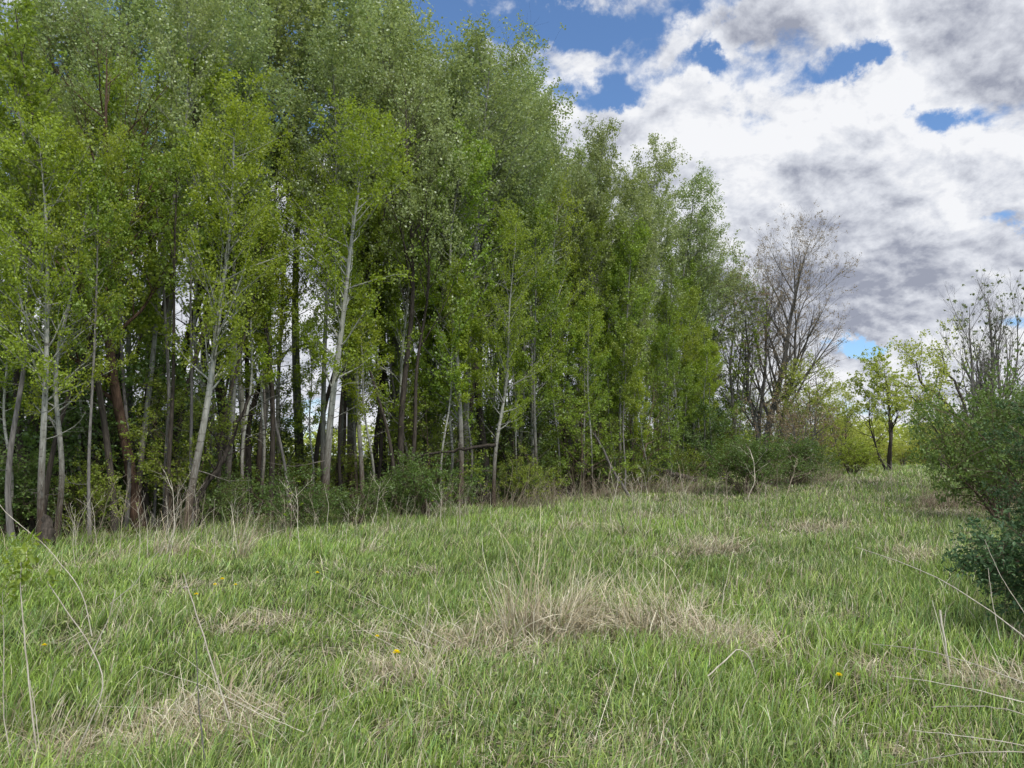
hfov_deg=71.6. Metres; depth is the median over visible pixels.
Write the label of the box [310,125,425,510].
dark pole tree
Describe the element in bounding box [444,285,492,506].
young aspen
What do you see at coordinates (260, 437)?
aspen tree
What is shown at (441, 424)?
understory tree
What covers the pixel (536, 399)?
aspen tree
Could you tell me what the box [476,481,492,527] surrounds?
weed stalk
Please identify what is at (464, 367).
young aspen
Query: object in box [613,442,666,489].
undergrowth shrub
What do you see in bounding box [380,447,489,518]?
edge shrub
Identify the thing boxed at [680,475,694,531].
weed stalk
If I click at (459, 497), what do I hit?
weed stalk
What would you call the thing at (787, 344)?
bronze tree
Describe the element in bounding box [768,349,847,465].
leafy tree
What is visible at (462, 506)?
dead grass fringe
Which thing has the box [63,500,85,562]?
weed stalk
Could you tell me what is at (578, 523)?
dry grass clump
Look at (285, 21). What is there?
aspen tree
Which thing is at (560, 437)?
understory tree
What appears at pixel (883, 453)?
yellow shrub
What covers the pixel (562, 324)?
young aspen
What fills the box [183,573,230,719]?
dead stalk
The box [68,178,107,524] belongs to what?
aspen tree
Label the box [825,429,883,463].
yellow shrub
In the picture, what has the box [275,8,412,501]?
aspen tree
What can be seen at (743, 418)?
understory tree
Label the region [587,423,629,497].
leaning dead pole
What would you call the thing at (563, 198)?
aspen tree
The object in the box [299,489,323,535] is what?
weed stalk
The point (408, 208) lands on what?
aspen tree
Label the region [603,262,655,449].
aspen tree
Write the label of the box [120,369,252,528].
understory tree
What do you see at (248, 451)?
dark pole tree
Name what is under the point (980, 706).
arching grass stem
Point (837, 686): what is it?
dandelion
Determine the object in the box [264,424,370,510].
undergrowth shrub
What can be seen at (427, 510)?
dead grass fringe
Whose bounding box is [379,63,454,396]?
aspen tree
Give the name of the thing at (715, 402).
aspen tree
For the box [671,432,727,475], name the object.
undergrowth shrub
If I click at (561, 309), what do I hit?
aspen tree
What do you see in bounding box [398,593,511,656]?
dry grass clump
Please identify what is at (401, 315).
aspen tree
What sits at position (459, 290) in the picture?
young aspen
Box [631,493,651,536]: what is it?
weed stalk
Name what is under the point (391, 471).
undergrowth shrub
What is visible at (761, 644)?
dry grass clump
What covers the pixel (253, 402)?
forked tree
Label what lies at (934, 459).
light shrub
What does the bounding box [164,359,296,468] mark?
understory tree
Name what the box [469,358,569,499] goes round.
understory tree
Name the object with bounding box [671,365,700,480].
young aspen
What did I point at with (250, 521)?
dead grass fringe
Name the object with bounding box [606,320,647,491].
young aspen
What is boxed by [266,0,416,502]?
aspen tree
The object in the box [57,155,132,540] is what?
young aspen
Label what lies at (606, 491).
dead grass fringe
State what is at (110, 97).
dark pole tree
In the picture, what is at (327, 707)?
straw stem
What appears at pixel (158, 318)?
young aspen
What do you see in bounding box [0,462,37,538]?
undergrowth shrub
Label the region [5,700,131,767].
dry grass clump
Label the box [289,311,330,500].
young aspen
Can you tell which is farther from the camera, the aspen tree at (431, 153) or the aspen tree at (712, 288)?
the aspen tree at (712, 288)
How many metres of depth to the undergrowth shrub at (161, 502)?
18.80 m
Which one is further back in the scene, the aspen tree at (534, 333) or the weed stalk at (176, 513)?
the aspen tree at (534, 333)
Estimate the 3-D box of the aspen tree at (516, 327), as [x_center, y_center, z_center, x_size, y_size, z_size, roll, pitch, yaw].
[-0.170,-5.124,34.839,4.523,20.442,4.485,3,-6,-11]
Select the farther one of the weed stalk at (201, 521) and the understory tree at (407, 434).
the understory tree at (407, 434)
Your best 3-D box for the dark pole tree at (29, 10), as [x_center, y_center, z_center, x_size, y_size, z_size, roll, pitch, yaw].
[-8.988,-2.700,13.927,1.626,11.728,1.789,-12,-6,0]
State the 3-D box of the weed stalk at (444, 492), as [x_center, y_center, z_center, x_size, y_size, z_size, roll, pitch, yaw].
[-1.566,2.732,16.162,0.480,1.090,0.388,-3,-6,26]
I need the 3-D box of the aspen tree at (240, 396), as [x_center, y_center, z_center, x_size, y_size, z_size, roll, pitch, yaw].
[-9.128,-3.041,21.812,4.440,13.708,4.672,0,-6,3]
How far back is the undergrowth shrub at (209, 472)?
17.17 m
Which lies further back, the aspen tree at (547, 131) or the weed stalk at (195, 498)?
the aspen tree at (547, 131)
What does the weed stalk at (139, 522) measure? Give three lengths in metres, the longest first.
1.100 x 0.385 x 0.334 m
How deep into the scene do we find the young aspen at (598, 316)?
27.22 m
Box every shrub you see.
[0,444,77,537]
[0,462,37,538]
[29,433,83,495]
[49,440,138,538]
[54,468,126,527]
[63,441,152,515]
[119,452,184,508]
[148,463,196,514]
[160,444,240,519]
[175,447,266,508]
[184,474,266,525]
[212,460,351,528]
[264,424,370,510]
[316,477,393,525]
[317,452,372,495]
[358,451,389,496]
[367,463,444,516]
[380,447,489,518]
[381,459,435,494]
[418,439,458,502]
[426,451,496,503]
[481,461,554,501]
[486,442,564,505]
[509,437,580,496]
[548,443,589,490]
[570,434,658,492]
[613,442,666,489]
[616,443,656,485]
[622,450,677,485]
[641,431,715,484]
[663,456,693,485]
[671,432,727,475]
[675,426,820,496]
[699,439,730,474]
[762,430,840,485]
[787,428,851,463]
[825,408,915,464]
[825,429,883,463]
[866,435,903,464]
[872,437,932,465]
[895,426,962,462]
[897,369,1023,520]
[920,342,1023,525]
[940,435,976,489]
[941,505,1023,628]
[969,389,1023,564]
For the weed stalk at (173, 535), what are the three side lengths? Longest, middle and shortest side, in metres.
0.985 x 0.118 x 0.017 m
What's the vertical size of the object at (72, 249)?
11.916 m
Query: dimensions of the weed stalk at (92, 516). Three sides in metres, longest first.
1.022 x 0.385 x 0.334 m
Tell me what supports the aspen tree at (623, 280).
on the ground at (402, 627)
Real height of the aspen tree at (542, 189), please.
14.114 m
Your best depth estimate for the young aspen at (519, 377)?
23.98 m
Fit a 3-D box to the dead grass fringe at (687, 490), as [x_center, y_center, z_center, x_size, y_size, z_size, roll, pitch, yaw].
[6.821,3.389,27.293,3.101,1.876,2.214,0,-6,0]
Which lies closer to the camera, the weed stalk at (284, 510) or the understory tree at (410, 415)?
the weed stalk at (284, 510)
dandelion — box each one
[392,649,399,678]
[836,673,841,701]
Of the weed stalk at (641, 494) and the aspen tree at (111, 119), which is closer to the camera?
the weed stalk at (641, 494)
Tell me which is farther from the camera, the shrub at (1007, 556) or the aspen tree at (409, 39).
the aspen tree at (409, 39)
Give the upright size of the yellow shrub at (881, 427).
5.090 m
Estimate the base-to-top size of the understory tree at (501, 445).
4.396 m
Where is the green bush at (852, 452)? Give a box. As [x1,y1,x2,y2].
[813,435,886,475]
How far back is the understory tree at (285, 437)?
23.67 m
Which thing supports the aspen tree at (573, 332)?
on the ground at (402, 627)
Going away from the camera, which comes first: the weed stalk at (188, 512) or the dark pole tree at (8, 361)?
the weed stalk at (188, 512)
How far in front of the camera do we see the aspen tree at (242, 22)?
17.80 m
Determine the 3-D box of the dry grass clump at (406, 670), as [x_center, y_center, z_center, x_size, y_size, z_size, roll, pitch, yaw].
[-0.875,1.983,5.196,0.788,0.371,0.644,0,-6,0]
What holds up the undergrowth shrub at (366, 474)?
on the ground at (402, 627)
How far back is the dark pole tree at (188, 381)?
18.49 m
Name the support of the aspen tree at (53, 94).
on the ground at (402, 627)
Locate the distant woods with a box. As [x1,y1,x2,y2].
[182,415,1015,465]
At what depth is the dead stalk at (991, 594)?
5.07 m
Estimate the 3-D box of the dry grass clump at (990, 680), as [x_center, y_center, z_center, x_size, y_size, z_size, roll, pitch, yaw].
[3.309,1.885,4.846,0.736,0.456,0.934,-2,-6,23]
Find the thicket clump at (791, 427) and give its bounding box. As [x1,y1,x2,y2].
[734,362,850,473]
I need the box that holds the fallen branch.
[405,442,495,466]
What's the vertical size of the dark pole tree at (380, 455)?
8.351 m
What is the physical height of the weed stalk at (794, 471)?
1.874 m
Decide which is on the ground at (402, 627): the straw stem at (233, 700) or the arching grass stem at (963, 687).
the arching grass stem at (963, 687)
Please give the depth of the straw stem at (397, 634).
5.42 m
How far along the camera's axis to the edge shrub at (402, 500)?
18.11 m
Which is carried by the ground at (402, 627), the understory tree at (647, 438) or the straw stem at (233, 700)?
the understory tree at (647, 438)
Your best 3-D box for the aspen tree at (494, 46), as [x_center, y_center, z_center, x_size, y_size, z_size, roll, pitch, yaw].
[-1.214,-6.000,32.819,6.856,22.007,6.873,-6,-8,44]
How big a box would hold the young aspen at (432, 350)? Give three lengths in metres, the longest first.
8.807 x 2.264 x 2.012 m
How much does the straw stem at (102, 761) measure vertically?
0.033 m
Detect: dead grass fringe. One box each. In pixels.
[20,494,135,549]
[58,496,190,542]
[143,477,260,540]
[200,477,299,538]
[381,479,457,523]
[428,482,486,517]
[476,459,572,509]
[509,456,605,503]
[555,461,635,499]
[585,465,676,495]
[626,462,694,493]
[654,460,721,495]
[668,457,750,493]
[758,451,824,486]
[784,450,850,482]
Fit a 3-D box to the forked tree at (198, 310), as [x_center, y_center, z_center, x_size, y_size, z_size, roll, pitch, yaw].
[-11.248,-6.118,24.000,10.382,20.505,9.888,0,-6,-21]
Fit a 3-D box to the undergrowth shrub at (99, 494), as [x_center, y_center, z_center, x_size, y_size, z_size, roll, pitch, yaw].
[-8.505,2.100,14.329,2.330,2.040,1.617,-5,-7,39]
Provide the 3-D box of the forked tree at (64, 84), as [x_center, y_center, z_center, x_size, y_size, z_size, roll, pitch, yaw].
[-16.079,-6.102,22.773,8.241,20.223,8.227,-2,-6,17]
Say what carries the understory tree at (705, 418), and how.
on the ground at (402, 627)
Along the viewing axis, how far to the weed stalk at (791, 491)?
15.69 m
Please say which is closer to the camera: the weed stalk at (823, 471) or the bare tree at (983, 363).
the bare tree at (983, 363)
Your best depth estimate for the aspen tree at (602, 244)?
29.21 m
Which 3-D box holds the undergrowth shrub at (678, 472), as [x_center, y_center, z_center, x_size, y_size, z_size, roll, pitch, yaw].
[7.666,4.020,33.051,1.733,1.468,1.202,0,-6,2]
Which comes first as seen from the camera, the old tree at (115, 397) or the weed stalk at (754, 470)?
the old tree at (115, 397)
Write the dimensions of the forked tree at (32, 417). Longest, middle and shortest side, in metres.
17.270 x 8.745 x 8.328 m
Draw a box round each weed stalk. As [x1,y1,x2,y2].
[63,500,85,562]
[84,493,104,542]
[85,476,128,558]
[111,475,140,558]
[128,493,145,561]
[150,466,190,561]
[152,486,182,552]
[167,484,188,544]
[167,502,180,566]
[169,482,185,549]
[179,480,203,560]
[181,482,203,531]
[192,490,211,550]
[271,484,291,544]
[279,474,312,549]
[283,481,302,554]
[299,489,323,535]
[359,478,379,525]
[381,488,401,543]
[431,480,453,511]
[450,471,466,529]
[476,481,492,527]
[584,469,600,515]
[610,471,631,520]
[631,475,654,526]
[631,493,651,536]
[648,475,665,532]
[649,468,678,525]
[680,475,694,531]
[692,475,704,518]
[741,447,769,499]
[748,465,764,526]
[779,445,813,495]
[780,469,797,509]
[814,467,835,531]
[815,456,828,493]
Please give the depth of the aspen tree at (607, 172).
30.20 m
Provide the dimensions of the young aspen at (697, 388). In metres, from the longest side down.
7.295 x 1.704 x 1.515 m
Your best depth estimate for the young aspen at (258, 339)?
18.33 m
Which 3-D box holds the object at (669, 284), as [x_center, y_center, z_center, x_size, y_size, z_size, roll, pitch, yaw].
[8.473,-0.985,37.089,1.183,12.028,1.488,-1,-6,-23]
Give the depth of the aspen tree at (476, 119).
34.60 m
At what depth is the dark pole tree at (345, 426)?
21.76 m
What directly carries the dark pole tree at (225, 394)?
on the ground at (402, 627)
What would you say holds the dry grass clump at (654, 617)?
on the ground at (402, 627)
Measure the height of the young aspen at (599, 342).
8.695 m
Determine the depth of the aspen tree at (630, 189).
30.89 m
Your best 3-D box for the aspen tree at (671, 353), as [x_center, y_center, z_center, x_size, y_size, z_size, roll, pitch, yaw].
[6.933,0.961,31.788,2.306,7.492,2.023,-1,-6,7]
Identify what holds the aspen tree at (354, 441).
on the ground at (402, 627)
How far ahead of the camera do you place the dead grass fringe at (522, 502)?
21.53 m
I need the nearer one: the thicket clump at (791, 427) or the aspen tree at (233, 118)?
the aspen tree at (233, 118)
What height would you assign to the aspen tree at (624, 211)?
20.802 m
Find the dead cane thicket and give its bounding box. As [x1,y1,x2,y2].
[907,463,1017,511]
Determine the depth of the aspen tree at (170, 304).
21.13 m
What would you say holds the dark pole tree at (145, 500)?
on the ground at (402, 627)
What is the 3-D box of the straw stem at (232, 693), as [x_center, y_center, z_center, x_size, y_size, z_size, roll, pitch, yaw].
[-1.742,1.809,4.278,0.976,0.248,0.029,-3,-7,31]
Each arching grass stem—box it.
[856,547,1023,636]
[874,644,1023,682]
[893,676,1023,702]
[896,751,1023,765]
[913,730,1023,745]
[937,706,1023,714]
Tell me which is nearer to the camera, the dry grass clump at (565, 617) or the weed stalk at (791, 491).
the dry grass clump at (565, 617)
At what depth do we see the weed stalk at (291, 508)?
11.19 m
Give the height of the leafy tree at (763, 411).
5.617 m
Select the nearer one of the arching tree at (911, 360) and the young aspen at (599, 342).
the arching tree at (911, 360)
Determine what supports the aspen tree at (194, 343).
on the ground at (402, 627)
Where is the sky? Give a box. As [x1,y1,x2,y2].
[0,0,1023,455]
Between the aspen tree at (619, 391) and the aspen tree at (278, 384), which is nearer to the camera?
the aspen tree at (278, 384)
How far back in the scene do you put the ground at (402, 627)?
5.72 m
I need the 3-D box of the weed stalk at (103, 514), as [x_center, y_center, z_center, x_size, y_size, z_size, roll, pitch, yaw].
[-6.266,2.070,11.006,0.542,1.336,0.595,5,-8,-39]
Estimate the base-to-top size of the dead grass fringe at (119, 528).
1.159 m
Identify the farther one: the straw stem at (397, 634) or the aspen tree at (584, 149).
the aspen tree at (584, 149)
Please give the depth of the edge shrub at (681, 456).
32.99 m
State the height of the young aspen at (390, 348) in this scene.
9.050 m
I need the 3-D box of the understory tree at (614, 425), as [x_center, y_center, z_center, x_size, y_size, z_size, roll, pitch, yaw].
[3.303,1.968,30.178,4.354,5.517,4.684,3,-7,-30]
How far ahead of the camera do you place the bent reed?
4.81 m
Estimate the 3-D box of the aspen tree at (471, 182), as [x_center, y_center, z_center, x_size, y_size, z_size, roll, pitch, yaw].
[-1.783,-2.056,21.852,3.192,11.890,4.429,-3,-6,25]
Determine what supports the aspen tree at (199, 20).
on the ground at (402, 627)
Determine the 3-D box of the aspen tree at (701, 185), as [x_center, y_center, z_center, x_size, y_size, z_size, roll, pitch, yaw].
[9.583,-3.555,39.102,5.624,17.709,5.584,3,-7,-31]
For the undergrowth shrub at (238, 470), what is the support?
on the ground at (402, 627)
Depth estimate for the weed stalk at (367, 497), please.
14.66 m
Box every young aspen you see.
[0,57,102,540]
[0,251,41,538]
[32,213,107,517]
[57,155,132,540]
[79,124,159,529]
[114,150,215,531]
[123,263,177,524]
[212,200,286,519]
[214,183,299,514]
[236,223,300,518]
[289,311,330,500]
[324,289,394,503]
[356,220,424,464]
[404,290,458,474]
[411,249,467,495]
[423,275,484,507]
[427,254,478,507]
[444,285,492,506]
[495,329,537,500]
[520,319,570,498]
[521,271,577,497]
[563,287,609,493]
[591,328,624,491]
[593,297,625,487]
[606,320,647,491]
[626,364,654,486]
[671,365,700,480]
[675,356,700,476]
[685,346,702,442]
[687,339,722,478]
[690,322,726,471]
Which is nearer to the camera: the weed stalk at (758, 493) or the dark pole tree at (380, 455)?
the weed stalk at (758, 493)
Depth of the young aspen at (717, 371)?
36.75 m
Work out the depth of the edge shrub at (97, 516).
15.45 m
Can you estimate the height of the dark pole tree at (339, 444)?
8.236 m
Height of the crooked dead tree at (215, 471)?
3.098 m
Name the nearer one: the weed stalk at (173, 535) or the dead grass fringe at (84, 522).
the weed stalk at (173, 535)
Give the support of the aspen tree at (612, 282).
on the ground at (402, 627)
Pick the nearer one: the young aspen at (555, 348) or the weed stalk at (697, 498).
the weed stalk at (697, 498)
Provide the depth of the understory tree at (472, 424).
27.85 m
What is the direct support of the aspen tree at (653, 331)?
on the ground at (402, 627)
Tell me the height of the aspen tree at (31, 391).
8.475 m
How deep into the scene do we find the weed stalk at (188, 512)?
10.75 m
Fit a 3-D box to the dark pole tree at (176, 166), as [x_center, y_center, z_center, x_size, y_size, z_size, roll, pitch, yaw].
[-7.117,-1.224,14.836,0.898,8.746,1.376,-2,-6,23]
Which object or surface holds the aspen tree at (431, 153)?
on the ground at (402, 627)
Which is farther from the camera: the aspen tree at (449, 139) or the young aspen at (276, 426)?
the aspen tree at (449, 139)
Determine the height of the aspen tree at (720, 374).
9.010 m
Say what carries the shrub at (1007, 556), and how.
on the ground at (402, 627)
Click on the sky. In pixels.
(902, 121)
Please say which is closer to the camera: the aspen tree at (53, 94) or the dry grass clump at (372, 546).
the dry grass clump at (372, 546)
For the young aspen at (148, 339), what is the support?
on the ground at (402, 627)
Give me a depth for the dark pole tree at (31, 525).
14.59 m
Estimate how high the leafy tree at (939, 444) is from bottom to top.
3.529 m
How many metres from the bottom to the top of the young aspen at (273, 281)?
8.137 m
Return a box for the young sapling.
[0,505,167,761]
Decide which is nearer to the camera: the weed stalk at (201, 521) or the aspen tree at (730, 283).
the weed stalk at (201, 521)
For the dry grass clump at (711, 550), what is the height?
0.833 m
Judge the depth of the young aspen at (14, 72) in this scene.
13.44 m
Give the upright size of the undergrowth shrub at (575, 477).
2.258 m
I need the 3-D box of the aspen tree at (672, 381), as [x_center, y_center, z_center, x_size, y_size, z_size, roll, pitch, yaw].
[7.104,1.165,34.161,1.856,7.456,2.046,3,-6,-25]
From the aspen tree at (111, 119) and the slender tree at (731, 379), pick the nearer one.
the aspen tree at (111, 119)
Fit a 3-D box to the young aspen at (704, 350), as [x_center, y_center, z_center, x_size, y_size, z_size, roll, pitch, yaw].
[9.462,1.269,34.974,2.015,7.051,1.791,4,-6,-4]
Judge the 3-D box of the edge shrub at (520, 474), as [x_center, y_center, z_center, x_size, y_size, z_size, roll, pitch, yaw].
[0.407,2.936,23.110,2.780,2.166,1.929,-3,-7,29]
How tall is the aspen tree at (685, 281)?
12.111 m
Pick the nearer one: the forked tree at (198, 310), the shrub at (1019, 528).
the shrub at (1019, 528)
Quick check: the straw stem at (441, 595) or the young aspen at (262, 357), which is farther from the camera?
the young aspen at (262, 357)
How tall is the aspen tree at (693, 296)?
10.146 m
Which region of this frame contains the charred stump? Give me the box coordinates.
[650,472,660,488]
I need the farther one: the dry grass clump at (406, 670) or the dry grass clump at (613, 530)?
the dry grass clump at (613, 530)
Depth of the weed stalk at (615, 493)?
14.47 m
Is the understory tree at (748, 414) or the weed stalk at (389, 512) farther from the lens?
the understory tree at (748, 414)
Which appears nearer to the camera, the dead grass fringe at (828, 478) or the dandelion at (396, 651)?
the dandelion at (396, 651)
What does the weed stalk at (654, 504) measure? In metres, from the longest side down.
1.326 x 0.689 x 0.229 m
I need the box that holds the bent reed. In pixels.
[708,649,755,676]
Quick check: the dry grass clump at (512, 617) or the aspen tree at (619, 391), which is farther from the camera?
the aspen tree at (619, 391)
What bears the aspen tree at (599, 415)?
on the ground at (402, 627)
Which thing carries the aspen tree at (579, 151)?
on the ground at (402, 627)
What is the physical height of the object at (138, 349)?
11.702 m
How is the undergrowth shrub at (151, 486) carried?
on the ground at (402, 627)
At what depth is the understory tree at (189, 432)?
22.70 m
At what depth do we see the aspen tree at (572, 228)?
30.56 m
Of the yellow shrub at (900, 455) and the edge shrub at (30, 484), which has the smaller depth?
the edge shrub at (30, 484)
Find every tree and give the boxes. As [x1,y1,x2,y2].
[0,0,120,535]
[0,0,127,514]
[0,0,145,398]
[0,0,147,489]
[0,0,235,529]
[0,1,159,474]
[0,17,46,537]
[0,27,103,448]
[0,83,126,545]
[0,115,162,539]
[0,169,96,528]
[0,219,36,520]
[0,267,145,501]
[0,270,238,524]
[1,344,165,513]
[4,0,164,508]
[6,0,209,481]
[13,125,79,521]
[36,74,129,523]
[44,56,138,478]
[45,134,180,514]
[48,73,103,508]
[48,308,202,508]
[64,47,193,465]
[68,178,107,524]
[71,0,267,507]
[71,218,94,484]
[106,376,217,477]
[111,2,323,504]
[116,0,260,495]
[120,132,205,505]
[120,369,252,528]
[124,0,339,505]
[135,128,252,497]
[140,33,239,522]
[146,123,208,531]
[148,0,302,520]
[159,166,254,518]
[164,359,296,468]
[165,67,326,535]
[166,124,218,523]
[176,0,325,463]
[181,77,291,506]
[184,0,358,505]
[188,373,281,520]
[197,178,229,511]
[206,126,281,513]
[210,43,290,519]
[212,234,259,515]
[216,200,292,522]
[231,0,396,499]
[234,377,337,495]
[251,116,330,503]
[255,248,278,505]
[256,87,419,518]
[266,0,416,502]
[267,138,396,508]
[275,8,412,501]
[279,5,404,486]
[282,36,453,504]
[301,0,440,497]
[306,0,455,502]
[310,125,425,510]
[310,205,393,507]
[319,240,396,507]
[320,223,351,507]
[321,0,460,463]
[328,247,367,506]
[338,0,483,506]
[356,183,438,453]
[358,252,388,503]
[359,185,465,502]
[362,347,473,465]
[367,368,488,506]
[369,87,486,479]
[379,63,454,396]
[382,28,481,409]
[385,358,529,478]
[386,225,482,468]
[388,115,506,507]
[388,351,475,459]
[390,21,533,501]
[391,10,569,504]
[391,38,509,467]
[437,20,554,452]
[440,46,604,497]
[455,193,561,508]
[463,5,596,479]
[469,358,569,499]
[470,53,577,446]
[470,56,562,441]
[471,127,599,476]
[473,255,523,463]
[473,391,537,496]
[477,285,541,459]
[486,125,568,501]
[486,196,576,495]
[489,89,557,469]
[492,84,570,498]
[494,136,595,491]
[506,239,578,455]
[511,346,558,447]
[522,383,641,494]
[526,166,581,366]
[534,131,612,441]
[534,175,577,434]
[535,188,626,494]
[536,374,641,490]
[542,399,580,478]
[546,186,598,491]
[552,162,635,462]
[552,324,606,493]
[558,291,613,493]
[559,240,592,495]
[562,113,628,494]
[566,143,619,483]
[566,173,635,479]
[572,308,611,488]
[577,225,642,492]
[579,255,653,491]
[587,315,642,467]
[591,157,655,441]
[592,359,683,490]
[594,397,659,483]
[595,215,657,489]
[599,162,670,488]
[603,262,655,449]
[614,133,706,480]
[622,292,694,460]
[624,339,662,482]
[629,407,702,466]
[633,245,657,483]
[637,188,698,479]
[638,332,677,472]
[639,160,751,447]
[640,230,668,429]
[643,323,692,485]
[651,282,711,476]
[651,322,709,479]
[654,372,736,476]
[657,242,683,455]
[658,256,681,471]
[668,249,727,470]
[669,204,723,448]
[675,256,720,471]
[677,218,772,392]
[691,325,728,450]
[695,264,730,435]
[695,367,763,468]
[696,402,747,470]
[701,327,724,467]
[701,352,729,471]
[704,228,773,465]
[708,202,862,466]
[712,385,755,465]
[744,382,798,452]
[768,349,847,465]
[814,381,867,465]
[835,346,918,471]
[873,313,996,446]
[928,417,954,466]
[934,267,1023,493]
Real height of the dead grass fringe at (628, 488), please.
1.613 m
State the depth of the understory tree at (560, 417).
26.92 m
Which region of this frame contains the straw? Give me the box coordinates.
[0,470,1023,767]
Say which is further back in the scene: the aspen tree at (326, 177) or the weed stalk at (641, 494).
the aspen tree at (326, 177)
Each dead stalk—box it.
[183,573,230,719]
[196,641,205,767]
[932,601,949,671]
[985,541,1023,639]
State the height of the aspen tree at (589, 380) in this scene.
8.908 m
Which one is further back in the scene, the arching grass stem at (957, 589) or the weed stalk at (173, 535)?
the weed stalk at (173, 535)
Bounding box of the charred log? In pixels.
[649,467,697,481]
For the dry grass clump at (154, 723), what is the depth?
3.98 m
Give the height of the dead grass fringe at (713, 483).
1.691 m
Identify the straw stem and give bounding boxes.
[45,760,163,767]
[143,666,303,731]
[176,651,279,719]
[277,684,374,725]
[322,574,451,643]
[329,606,399,649]
[357,630,430,647]
[418,550,459,638]
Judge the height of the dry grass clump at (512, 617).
1.216 m
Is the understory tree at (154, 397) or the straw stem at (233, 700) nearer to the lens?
the straw stem at (233, 700)
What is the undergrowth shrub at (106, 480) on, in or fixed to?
on the ground at (402, 627)
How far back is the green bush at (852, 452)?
33.51 m
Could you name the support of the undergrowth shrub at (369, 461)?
on the ground at (402, 627)
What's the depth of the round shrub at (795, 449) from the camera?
28.74 m
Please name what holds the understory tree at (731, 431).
on the ground at (402, 627)
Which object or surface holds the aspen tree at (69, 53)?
on the ground at (402, 627)
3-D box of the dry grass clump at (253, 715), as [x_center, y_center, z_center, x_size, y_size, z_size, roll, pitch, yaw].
[-1.703,1.798,4.315,0.953,0.518,1.081,0,-6,0]
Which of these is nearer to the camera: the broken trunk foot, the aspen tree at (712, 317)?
the broken trunk foot
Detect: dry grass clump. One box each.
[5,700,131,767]
[92,672,238,764]
[131,645,292,755]
[142,503,215,559]
[213,501,275,562]
[343,639,440,690]
[353,512,394,556]
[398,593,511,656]
[453,503,564,646]
[489,523,639,646]
[554,503,603,532]
[567,539,728,647]
[587,498,653,538]
[641,549,776,662]
[676,507,762,557]
[727,616,790,659]
[793,510,847,534]
[852,644,922,682]
[893,531,954,560]
[935,630,1023,704]
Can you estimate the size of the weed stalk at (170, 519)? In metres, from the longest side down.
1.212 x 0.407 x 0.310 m
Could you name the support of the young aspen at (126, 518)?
on the ground at (402, 627)
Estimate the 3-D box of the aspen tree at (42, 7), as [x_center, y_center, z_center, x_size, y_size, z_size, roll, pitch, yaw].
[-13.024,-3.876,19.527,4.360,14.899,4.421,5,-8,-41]
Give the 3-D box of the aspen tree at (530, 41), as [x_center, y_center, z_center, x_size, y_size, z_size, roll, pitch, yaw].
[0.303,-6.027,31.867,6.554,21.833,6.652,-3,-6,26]
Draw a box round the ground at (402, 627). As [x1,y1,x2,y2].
[0,457,1023,767]
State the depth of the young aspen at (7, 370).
13.42 m
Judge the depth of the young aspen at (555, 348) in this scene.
27.54 m
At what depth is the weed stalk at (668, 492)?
14.66 m
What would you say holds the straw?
on the ground at (402, 627)
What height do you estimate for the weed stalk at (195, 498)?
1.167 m
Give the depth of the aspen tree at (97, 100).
17.50 m
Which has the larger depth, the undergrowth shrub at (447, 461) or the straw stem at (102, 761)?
the undergrowth shrub at (447, 461)
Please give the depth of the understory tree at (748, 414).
42.41 m
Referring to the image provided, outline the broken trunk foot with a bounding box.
[37,514,55,548]
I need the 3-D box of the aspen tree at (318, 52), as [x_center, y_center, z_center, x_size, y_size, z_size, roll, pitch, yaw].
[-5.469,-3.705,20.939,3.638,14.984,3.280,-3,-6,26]
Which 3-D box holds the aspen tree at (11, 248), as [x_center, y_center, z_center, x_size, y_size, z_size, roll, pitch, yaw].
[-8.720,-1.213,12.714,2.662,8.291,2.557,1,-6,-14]
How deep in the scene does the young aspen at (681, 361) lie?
35.74 m
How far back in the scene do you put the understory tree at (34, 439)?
14.88 m
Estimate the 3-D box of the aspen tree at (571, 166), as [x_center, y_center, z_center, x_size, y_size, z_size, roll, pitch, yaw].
[-0.445,-4.723,29.104,8.659,18.726,6.953,-1,-7,31]
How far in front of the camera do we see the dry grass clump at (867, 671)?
5.16 m
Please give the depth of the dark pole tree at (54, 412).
17.06 m
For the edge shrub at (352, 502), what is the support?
on the ground at (402, 627)
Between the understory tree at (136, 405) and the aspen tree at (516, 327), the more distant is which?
the aspen tree at (516, 327)
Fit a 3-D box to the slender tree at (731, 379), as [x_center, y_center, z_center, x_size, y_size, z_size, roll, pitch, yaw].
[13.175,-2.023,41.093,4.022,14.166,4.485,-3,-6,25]
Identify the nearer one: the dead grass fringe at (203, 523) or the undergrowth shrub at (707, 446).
the dead grass fringe at (203, 523)
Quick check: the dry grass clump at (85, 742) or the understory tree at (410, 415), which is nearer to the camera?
the dry grass clump at (85, 742)
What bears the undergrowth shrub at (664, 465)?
on the ground at (402, 627)
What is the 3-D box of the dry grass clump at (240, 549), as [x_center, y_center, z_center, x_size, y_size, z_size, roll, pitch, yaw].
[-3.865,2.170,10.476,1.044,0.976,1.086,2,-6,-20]
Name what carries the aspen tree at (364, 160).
on the ground at (402, 627)

